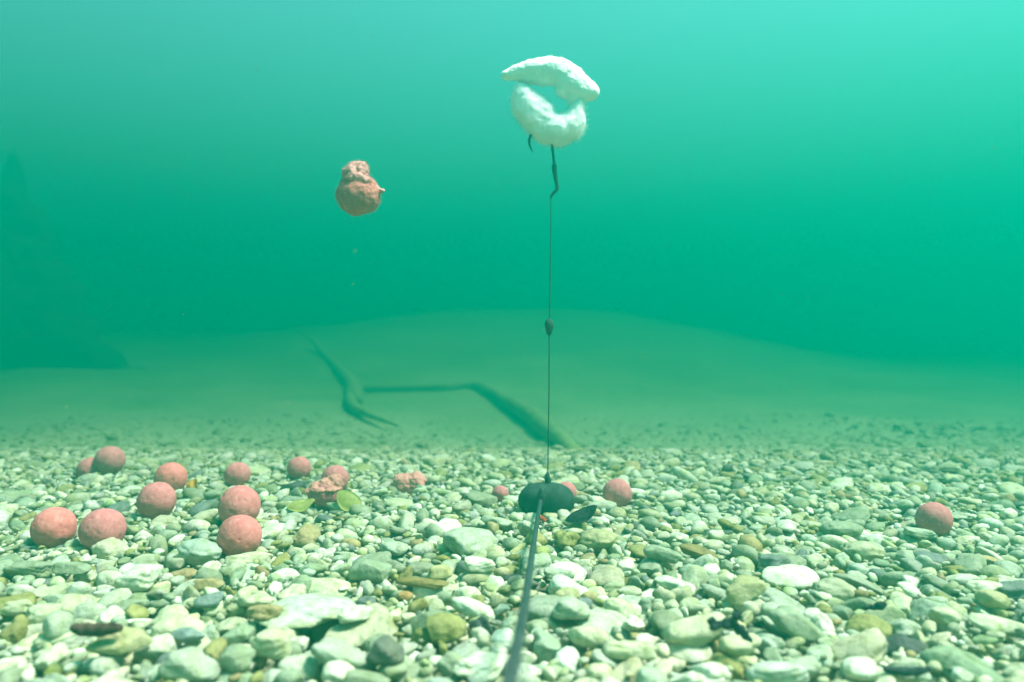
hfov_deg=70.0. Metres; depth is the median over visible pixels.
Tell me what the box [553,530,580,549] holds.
pebble
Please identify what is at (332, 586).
pebble
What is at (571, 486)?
bait ball
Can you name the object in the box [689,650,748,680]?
pebble
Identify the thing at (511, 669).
line tubing
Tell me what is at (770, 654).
pebble
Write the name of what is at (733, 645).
pebble
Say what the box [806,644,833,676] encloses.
pebble
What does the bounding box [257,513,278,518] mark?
pebble
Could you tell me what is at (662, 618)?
pebble
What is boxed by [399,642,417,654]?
pebble
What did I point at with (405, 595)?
pebble
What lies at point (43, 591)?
pebble
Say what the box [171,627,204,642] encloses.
pebble
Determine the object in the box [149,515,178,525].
pebble
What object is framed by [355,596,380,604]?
pebble
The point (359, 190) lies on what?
drifting bait ball
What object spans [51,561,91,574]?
pebble
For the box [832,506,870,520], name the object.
pebble
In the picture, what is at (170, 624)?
pebble
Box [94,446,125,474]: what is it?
bait ball
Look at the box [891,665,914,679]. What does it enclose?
pebble
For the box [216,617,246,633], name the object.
pebble
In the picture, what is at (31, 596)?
pebble
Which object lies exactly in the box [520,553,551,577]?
pebble
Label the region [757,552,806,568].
pebble
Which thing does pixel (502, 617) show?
pebble
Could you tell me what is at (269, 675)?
pebble
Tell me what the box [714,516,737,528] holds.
pebble
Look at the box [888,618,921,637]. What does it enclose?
pebble
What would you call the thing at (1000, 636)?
pebble
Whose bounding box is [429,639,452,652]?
pebble
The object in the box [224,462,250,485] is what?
bait ball
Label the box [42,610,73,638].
pebble
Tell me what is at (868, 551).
pebble
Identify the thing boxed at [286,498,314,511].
fallen leaf
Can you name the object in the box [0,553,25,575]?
pebble
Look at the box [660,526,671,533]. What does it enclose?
pebble
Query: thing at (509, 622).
pebble
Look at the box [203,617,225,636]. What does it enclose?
pebble
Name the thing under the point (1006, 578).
pebble
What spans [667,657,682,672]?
pebble
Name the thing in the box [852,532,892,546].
pebble
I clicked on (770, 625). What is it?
pebble
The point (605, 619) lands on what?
pebble
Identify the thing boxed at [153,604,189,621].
pebble
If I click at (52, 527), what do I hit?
bait ball
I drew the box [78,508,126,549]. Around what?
bait ball
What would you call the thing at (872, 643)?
pebble
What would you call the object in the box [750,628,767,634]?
pebble
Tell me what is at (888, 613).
pebble
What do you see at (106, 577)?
pebble
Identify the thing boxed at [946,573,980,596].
pebble
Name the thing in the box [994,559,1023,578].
pebble
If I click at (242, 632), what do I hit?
pebble
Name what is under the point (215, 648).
pebble
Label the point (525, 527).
pebble
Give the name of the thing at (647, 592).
pebble
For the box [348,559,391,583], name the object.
pebble
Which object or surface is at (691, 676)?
pebble
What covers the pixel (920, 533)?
pebble
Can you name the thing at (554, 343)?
suspended silt
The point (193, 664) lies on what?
pebble
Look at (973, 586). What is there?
pebble
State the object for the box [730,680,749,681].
pebble
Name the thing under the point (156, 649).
pebble
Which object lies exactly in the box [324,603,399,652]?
pebble
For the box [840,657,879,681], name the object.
pebble
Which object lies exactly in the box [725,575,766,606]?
pebble
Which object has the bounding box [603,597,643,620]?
pebble
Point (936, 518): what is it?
bait ball
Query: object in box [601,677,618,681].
pebble
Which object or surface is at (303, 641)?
pebble
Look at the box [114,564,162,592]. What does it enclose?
pebble
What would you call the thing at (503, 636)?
pebble
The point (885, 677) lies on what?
pebble
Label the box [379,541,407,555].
pebble
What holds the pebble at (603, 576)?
on the lake bed
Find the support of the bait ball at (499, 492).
on the gravel
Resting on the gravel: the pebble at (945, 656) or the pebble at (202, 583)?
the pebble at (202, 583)
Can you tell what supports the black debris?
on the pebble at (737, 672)
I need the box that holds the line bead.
[545,319,553,335]
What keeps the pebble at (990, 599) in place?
on the gravel
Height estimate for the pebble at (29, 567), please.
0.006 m
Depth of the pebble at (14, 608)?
0.27 m
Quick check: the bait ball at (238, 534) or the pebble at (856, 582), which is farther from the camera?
the bait ball at (238, 534)
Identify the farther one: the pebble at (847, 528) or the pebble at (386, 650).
the pebble at (847, 528)
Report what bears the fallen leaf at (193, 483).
on the gravel
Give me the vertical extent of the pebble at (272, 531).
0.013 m
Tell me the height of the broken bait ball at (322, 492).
0.020 m
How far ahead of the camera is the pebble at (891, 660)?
0.24 m
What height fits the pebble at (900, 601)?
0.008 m
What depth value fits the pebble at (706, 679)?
0.22 m
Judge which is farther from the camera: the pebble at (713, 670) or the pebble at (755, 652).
the pebble at (755, 652)
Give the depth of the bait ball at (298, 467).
0.54 m
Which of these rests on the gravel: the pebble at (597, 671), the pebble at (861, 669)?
the pebble at (597, 671)
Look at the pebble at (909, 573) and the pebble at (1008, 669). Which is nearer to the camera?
the pebble at (1008, 669)
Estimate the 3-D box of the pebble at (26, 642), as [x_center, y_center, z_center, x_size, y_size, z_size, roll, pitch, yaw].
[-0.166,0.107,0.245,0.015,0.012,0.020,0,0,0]
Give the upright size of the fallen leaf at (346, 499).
0.012 m
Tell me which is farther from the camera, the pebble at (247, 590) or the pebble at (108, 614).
the pebble at (247, 590)
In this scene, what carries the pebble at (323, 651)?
on the lake bed
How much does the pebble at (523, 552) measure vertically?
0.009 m
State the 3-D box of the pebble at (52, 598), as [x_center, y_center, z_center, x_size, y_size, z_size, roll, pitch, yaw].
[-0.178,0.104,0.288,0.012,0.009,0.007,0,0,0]
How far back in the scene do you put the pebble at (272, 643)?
0.23 m
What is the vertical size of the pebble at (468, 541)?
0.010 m
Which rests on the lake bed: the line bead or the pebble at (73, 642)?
the pebble at (73, 642)
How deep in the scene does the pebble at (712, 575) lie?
0.31 m
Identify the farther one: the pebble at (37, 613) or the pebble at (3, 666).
the pebble at (37, 613)
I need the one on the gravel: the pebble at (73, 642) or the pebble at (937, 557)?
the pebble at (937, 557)
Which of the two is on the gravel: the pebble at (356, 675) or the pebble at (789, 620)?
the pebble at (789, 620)
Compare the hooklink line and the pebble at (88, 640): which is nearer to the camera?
the pebble at (88, 640)
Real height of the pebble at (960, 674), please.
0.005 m
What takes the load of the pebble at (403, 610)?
on the lake bed
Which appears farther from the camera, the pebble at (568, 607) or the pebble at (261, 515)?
the pebble at (261, 515)
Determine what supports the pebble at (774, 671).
on the pebble
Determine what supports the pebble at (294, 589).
on the gravel
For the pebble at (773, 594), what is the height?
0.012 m
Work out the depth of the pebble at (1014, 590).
0.29 m
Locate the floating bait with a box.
[501,55,600,149]
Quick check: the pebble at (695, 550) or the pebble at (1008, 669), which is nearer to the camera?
the pebble at (1008, 669)
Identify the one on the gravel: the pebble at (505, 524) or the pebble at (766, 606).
the pebble at (505, 524)
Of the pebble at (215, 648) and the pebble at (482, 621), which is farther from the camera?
the pebble at (482, 621)
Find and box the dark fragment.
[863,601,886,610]
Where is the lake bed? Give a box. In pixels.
[0,308,1023,680]
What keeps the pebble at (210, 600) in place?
on the gravel
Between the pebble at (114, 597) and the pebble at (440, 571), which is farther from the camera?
the pebble at (440, 571)
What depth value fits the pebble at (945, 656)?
0.23 m
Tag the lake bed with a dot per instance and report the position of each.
(632, 368)
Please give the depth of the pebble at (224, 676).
0.22 m
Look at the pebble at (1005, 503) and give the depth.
0.45 m
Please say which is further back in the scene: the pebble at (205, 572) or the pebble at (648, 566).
the pebble at (648, 566)
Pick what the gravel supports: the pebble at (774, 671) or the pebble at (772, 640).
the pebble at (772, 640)
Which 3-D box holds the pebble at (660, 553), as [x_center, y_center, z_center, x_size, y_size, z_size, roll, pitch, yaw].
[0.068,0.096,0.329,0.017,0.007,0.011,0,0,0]
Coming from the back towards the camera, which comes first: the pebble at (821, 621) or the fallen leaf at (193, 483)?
the fallen leaf at (193, 483)
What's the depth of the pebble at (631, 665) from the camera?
0.23 m
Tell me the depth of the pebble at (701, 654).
0.24 m
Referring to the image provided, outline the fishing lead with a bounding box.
[518,472,574,514]
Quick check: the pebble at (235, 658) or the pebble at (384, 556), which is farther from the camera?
the pebble at (384, 556)
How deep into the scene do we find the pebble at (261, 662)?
0.23 m
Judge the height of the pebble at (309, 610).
0.007 m
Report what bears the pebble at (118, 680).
on the gravel
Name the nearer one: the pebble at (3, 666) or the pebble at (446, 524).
the pebble at (3, 666)
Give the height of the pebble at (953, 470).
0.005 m
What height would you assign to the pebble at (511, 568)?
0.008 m
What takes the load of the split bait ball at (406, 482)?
on the gravel
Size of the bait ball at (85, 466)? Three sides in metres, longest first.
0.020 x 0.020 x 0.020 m
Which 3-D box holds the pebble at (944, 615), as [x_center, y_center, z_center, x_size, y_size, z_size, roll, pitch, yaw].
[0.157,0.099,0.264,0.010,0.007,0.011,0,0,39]
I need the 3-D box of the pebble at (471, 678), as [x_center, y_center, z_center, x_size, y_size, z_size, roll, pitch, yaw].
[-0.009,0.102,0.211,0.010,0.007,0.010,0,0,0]
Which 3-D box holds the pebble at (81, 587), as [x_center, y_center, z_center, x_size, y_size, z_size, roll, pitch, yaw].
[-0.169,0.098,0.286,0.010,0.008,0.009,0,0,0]
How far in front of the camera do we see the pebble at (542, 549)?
0.33 m
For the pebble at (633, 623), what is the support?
on the pebble at (605, 619)
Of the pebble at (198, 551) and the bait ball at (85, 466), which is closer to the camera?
the pebble at (198, 551)
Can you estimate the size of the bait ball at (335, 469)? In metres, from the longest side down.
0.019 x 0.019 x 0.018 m
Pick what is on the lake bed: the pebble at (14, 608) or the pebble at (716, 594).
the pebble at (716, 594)
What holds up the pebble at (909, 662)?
on the pebble at (891, 660)
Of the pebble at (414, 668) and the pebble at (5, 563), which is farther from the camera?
the pebble at (5, 563)
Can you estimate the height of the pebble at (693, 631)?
0.011 m
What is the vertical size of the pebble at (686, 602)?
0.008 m
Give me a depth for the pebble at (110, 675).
0.22 m
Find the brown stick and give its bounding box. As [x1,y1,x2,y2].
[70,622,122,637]
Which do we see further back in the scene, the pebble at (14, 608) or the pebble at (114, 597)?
the pebble at (114, 597)
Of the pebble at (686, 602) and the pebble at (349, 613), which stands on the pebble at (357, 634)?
the pebble at (349, 613)
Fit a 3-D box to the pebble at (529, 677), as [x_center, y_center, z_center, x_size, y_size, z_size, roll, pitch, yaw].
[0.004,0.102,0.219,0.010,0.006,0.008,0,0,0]
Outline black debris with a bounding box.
[707,611,752,642]
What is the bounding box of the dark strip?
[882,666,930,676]
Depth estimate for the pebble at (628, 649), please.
0.23 m
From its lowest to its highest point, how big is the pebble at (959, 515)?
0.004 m
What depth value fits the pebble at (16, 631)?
0.25 m
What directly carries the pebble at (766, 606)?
on the pebble at (770, 625)
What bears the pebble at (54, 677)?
on the lake bed
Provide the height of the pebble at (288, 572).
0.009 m
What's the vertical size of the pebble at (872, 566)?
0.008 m
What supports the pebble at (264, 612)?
on the pebble at (309, 610)
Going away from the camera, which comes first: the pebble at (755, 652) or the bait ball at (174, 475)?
the pebble at (755, 652)
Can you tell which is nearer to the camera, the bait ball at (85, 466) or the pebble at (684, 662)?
the pebble at (684, 662)
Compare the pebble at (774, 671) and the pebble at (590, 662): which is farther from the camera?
the pebble at (590, 662)
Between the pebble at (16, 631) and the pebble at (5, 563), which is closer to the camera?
the pebble at (16, 631)
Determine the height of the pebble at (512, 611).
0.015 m
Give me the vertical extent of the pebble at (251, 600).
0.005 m
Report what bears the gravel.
on the lake bed
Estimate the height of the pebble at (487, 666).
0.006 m
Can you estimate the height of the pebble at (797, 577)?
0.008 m
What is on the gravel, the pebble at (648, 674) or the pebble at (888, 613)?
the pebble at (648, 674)
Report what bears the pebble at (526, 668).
on the gravel
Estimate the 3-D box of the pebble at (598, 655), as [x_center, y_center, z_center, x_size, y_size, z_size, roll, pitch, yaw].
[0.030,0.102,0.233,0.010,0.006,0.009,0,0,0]
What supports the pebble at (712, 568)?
on the lake bed
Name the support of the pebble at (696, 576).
on the gravel
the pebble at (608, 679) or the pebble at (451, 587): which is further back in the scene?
the pebble at (451, 587)
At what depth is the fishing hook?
0.44 m
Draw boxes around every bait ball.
[30,507,76,548]
[76,457,98,476]
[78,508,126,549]
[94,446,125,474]
[136,482,176,519]
[153,462,187,489]
[217,515,261,555]
[218,485,260,520]
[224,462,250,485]
[287,456,310,478]
[305,474,343,507]
[321,465,348,488]
[335,158,384,217]
[392,471,426,494]
[492,485,508,501]
[560,481,576,496]
[603,478,631,506]
[915,502,952,535]
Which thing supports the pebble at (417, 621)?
on the gravel
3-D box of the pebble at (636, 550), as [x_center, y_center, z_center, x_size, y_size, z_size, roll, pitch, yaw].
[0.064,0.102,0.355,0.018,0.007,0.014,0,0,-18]
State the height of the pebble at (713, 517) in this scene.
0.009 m
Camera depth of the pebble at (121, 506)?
0.44 m
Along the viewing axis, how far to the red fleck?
0.41 m
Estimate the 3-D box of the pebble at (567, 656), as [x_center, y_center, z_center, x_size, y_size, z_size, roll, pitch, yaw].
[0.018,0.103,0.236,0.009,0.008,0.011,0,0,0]
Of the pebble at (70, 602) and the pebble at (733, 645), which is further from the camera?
the pebble at (70, 602)
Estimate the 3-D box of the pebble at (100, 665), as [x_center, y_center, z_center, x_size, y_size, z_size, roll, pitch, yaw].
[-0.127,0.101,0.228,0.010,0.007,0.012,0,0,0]
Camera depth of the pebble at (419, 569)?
0.32 m
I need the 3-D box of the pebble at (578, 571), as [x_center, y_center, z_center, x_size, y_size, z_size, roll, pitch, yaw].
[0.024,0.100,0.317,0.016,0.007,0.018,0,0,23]
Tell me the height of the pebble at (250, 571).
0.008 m
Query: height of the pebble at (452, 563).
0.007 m
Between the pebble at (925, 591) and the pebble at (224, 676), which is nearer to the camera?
the pebble at (224, 676)
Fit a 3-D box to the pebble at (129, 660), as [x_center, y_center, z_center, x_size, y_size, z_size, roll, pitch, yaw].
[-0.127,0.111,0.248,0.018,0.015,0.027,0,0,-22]
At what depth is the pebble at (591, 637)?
0.24 m
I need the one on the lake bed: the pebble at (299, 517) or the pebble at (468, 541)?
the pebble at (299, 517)
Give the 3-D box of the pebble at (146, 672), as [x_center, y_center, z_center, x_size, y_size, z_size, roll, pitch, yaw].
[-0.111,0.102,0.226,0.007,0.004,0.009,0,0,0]
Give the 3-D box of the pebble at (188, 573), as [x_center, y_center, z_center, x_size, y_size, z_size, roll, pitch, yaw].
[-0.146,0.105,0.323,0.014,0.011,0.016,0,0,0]
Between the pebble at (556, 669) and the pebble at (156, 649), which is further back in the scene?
the pebble at (156, 649)
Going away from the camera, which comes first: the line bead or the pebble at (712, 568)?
the pebble at (712, 568)
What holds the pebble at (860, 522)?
on the gravel
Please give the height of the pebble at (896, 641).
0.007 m
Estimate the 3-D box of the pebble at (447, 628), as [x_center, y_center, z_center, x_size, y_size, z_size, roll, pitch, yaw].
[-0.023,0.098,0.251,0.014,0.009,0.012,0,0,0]
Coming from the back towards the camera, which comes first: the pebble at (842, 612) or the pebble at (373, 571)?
the pebble at (373, 571)
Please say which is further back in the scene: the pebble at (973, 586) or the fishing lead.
the fishing lead
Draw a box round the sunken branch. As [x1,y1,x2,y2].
[308,334,578,448]
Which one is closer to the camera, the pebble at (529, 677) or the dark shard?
the pebble at (529, 677)
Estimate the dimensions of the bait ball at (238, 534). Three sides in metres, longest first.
0.021 x 0.021 x 0.021 m
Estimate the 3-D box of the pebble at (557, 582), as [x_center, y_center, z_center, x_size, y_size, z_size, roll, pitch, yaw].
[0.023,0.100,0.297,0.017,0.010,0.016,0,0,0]
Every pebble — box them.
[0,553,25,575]
[0,559,13,577]
[0,592,36,625]
[0,599,33,615]
[0,621,27,642]
[0,656,27,667]
[0,661,18,671]
[0,666,21,681]
[2,560,53,575]
[7,633,39,661]
[24,623,42,637]
[26,603,62,623]
[28,635,85,671]
[32,582,70,599]
[33,642,71,670]
[34,673,69,681]
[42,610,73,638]
[43,594,62,602]
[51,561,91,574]
[56,594,97,614]
[66,581,91,594]
[73,602,106,619]
[82,637,96,643]
[85,626,152,655]
[88,654,123,677]
[91,537,129,559]
[91,670,124,681]
[95,570,121,586]
[96,605,128,625]
[97,588,131,608]
[105,678,131,681]
[107,501,130,512]
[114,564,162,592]
[116,599,149,618]
[122,651,140,674]
[125,604,148,618]
[133,633,177,664]
[139,664,160,681]
[148,615,205,644]
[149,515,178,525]
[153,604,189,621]
[155,653,169,663]
[157,646,220,681]
[170,568,197,587]
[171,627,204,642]
[177,538,222,565]
[193,578,224,589]
[193,591,223,607]
[194,567,222,579]
[201,624,219,639]
[203,490,220,498]
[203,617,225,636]
[204,637,227,660]
[211,671,252,681]
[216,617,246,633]
[217,644,255,673]
[222,621,256,645]
[223,563,271,585]
[224,551,273,563]
[233,585,257,597]
[238,594,274,606]
[239,643,267,667]
[246,604,283,620]
[251,627,291,659]
[256,593,355,628]
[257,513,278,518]
[260,523,284,542]
[262,668,281,681]
[266,625,299,637]
[274,669,304,681]
[275,568,300,583]
[276,584,306,598]
[276,654,319,680]
[278,512,307,524]
[290,636,308,650]
[292,524,320,541]
[307,578,351,595]
[310,637,373,670]
[321,660,355,681]
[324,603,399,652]
[337,605,372,623]
[343,669,390,681]
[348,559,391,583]
[352,551,391,563]
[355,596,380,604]
[362,633,385,651]
[367,635,404,664]
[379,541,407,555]
[382,498,412,506]
[391,662,434,681]
[395,576,448,589]
[396,605,427,626]
[398,591,412,600]
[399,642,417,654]
[407,610,453,633]
[408,562,433,576]
[426,613,466,643]
[426,677,452,681]
[428,564,452,579]
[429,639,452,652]
[436,518,461,530]
[436,651,464,675]
[440,574,458,583]
[441,559,459,573]
[443,527,498,555]
[443,583,458,605]
[451,640,481,657]
[452,596,494,619]
[452,651,506,681]
[464,556,495,572]
[465,606,505,638]
[466,491,497,505]
[467,675,486,681]
[468,616,492,635]
[489,517,514,530]
[490,628,513,652]
[492,565,520,573]
[500,615,516,631]
[510,609,575,628]
[511,547,529,569]
[517,520,539,535]
[518,672,540,681]
[519,663,542,676]
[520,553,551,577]
[528,595,574,627]
[533,629,560,663]
[533,663,572,681]
[535,546,550,554]
[544,567,574,578]
[548,574,587,594]
[549,561,586,584]
[550,632,595,676]
[552,595,590,619]
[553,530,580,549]
[554,587,579,598]
[555,646,580,671]
[568,626,608,648]
[571,466,591,471]
[575,608,640,640]
[579,528,617,553]
[586,663,612,680]
[589,565,624,587]
[591,649,618,669]
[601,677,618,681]
[602,640,658,659]
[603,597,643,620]
[613,657,642,681]
[622,615,644,630]
[626,544,647,558]
[634,633,661,645]
[636,667,668,681]
[637,557,663,575]
[641,587,657,597]
[642,654,686,676]
[643,544,681,563]
[652,609,681,632]
[654,575,695,595]
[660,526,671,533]
[662,613,726,646]
[663,641,713,662]
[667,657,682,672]
[669,671,703,681]
[679,543,717,557]
[679,597,698,616]
[681,565,707,588]
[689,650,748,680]
[689,662,731,680]
[700,583,737,611]
[702,675,724,681]
[703,563,719,573]
[703,653,743,680]
[706,512,740,524]
[707,573,717,583]
[707,641,759,654]
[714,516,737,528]
[718,633,761,656]
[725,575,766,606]
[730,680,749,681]
[745,661,809,681]
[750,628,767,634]
[756,633,785,653]
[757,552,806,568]
[758,554,790,567]
[759,614,814,647]
[761,564,819,589]
[761,586,805,615]
[761,602,792,615]
[762,647,782,660]
[767,605,827,642]
[776,519,799,531]
[786,655,820,678]
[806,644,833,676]
[810,612,834,632]
[812,577,856,600]
[820,521,863,536]
[831,628,887,664]
[831,679,847,681]
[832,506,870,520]
[832,573,883,595]
[832,604,853,620]
[833,666,895,681]
[840,541,885,562]
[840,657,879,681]
[842,597,875,610]
[845,613,892,637]
[846,562,880,573]
[849,519,864,526]
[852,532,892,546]
[864,605,907,622]
[886,633,925,656]
[887,657,925,681]
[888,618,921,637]
[888,656,938,681]
[889,591,911,615]
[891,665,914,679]
[902,527,935,538]
[903,570,925,600]
[907,598,946,622]
[914,551,948,566]
[920,645,1004,681]
[921,586,955,601]
[927,638,953,647]
[928,606,961,625]
[939,467,958,473]
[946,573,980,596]
[950,667,973,681]
[952,512,972,519]
[953,553,986,569]
[966,580,1001,593]
[968,613,1023,636]
[974,590,1011,609]
[978,653,996,669]
[983,630,1005,644]
[990,499,1015,509]
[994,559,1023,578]
[997,482,1023,500]
[997,575,1017,580]
[998,580,1023,602]
[1002,662,1023,675]
[1003,676,1023,681]
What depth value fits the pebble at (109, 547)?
0.35 m
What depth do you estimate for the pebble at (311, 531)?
0.38 m
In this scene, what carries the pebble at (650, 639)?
on the pebble at (684, 662)
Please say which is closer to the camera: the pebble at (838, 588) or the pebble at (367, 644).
the pebble at (367, 644)
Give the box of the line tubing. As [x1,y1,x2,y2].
[499,499,541,681]
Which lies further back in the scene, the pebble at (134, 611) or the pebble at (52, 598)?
the pebble at (52, 598)
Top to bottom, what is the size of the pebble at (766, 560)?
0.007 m
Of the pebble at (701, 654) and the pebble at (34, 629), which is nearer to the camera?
the pebble at (701, 654)
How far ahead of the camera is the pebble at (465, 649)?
0.24 m
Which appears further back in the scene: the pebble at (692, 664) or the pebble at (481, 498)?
the pebble at (481, 498)
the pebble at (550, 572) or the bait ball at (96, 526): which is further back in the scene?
the bait ball at (96, 526)
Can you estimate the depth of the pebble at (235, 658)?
0.22 m
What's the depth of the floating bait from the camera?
0.43 m
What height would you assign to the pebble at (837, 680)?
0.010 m
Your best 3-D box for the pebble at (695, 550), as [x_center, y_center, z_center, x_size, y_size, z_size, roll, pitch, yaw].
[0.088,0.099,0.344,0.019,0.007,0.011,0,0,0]
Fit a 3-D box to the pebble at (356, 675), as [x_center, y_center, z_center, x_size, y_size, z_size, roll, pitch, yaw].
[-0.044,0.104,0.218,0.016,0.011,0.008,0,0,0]
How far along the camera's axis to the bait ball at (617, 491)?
0.47 m
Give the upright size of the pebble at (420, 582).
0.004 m
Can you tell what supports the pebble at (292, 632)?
on the gravel
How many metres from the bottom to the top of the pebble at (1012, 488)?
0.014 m
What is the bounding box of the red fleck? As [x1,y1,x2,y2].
[540,515,546,521]
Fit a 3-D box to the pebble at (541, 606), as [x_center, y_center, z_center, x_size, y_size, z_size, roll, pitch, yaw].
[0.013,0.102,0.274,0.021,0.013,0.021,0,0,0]
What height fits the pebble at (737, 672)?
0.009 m
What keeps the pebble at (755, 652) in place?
on the pebble at (692, 664)
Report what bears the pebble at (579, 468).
on the gravel
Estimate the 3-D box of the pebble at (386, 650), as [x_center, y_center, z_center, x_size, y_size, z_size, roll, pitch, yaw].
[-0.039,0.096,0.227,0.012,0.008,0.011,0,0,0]
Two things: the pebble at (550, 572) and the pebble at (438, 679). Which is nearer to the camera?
the pebble at (438, 679)
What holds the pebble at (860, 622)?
on the gravel
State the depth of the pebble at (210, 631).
0.25 m
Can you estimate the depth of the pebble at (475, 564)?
0.31 m
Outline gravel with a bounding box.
[0,412,1023,681]
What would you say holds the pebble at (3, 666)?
on the gravel
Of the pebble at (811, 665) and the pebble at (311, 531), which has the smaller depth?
the pebble at (811, 665)
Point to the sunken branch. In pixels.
(535, 419)
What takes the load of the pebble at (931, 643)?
on the gravel
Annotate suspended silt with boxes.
[22,5,1021,621]
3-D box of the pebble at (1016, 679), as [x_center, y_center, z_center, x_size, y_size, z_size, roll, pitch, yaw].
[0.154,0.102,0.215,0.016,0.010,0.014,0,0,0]
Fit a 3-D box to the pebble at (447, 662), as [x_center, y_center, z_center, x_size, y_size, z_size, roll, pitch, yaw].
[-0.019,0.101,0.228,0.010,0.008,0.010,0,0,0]
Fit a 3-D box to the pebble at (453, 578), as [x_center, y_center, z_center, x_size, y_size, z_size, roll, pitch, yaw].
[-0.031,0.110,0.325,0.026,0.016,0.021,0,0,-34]
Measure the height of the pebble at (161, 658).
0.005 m
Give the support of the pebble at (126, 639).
on the pebble at (100, 665)
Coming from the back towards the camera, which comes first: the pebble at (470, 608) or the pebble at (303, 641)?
the pebble at (470, 608)
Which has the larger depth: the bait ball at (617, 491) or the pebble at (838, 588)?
the bait ball at (617, 491)
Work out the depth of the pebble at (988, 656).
0.24 m
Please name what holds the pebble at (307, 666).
on the gravel
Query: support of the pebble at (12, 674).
on the lake bed
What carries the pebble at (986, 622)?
on the lake bed
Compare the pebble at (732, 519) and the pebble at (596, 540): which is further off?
the pebble at (732, 519)
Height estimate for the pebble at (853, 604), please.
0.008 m
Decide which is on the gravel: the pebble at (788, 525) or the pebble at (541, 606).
the pebble at (788, 525)
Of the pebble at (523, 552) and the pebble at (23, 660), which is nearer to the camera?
the pebble at (23, 660)
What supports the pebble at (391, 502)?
on the lake bed
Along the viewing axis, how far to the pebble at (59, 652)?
0.23 m
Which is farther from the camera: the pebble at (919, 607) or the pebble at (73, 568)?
the pebble at (73, 568)
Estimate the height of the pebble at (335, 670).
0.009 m
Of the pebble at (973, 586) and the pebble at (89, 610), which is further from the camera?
the pebble at (973, 586)
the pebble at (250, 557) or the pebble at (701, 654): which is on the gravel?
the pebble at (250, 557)
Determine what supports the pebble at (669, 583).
on the gravel
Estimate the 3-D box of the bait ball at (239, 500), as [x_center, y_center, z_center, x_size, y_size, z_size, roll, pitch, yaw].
[-0.154,0.093,0.413,0.023,0.024,0.023,8,-27,-24]
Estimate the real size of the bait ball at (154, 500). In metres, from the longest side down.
0.022 x 0.022 x 0.021 m
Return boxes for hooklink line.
[547,198,551,471]
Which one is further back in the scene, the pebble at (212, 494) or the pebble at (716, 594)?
the pebble at (212, 494)
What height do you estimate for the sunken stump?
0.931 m
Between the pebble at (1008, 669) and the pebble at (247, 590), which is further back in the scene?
the pebble at (247, 590)
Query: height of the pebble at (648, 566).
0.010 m
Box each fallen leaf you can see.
[186,479,197,488]
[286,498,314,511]
[337,490,361,511]
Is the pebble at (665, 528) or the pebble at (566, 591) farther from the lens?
the pebble at (665, 528)
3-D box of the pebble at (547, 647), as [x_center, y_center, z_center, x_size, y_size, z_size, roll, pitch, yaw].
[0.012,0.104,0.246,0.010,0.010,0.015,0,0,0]
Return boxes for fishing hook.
[528,134,558,198]
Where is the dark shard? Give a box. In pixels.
[565,505,596,523]
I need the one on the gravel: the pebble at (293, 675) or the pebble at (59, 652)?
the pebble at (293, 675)
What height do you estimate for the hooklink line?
0.166 m
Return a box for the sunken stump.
[0,153,143,369]
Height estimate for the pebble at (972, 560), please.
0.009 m

